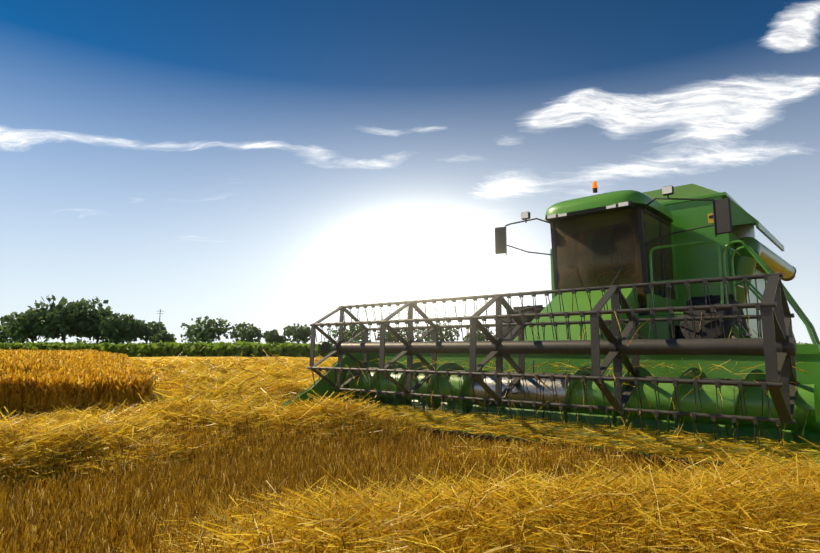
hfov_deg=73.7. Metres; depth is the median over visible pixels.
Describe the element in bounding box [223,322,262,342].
tree
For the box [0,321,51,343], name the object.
tree
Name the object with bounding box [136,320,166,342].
tree
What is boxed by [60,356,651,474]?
ground
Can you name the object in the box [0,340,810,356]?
hedge
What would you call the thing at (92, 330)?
tree
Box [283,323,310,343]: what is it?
tree
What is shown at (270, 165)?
sky
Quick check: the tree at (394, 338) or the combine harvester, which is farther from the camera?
the tree at (394, 338)
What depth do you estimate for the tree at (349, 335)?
119.48 m
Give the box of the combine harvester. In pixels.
[274,181,819,469]
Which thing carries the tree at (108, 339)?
on the ground
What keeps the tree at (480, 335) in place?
on the ground
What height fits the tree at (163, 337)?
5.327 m
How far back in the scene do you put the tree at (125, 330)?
117.33 m
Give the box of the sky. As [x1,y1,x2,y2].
[0,0,819,343]
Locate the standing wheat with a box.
[0,348,159,418]
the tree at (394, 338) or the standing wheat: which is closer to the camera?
the standing wheat
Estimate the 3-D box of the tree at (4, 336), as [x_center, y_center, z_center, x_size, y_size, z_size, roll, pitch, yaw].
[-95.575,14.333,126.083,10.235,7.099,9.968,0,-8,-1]
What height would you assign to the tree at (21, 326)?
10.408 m
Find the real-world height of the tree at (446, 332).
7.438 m
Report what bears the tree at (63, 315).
on the ground
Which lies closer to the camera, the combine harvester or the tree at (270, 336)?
the combine harvester
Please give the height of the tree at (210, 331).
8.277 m
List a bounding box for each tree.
[0,308,57,341]
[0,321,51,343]
[0,326,21,343]
[25,295,111,341]
[70,308,119,342]
[76,336,121,343]
[98,314,144,343]
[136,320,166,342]
[149,330,176,342]
[180,316,229,342]
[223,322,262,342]
[263,329,285,342]
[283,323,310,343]
[325,325,368,342]
[376,329,414,341]
[413,321,459,341]
[464,329,494,340]

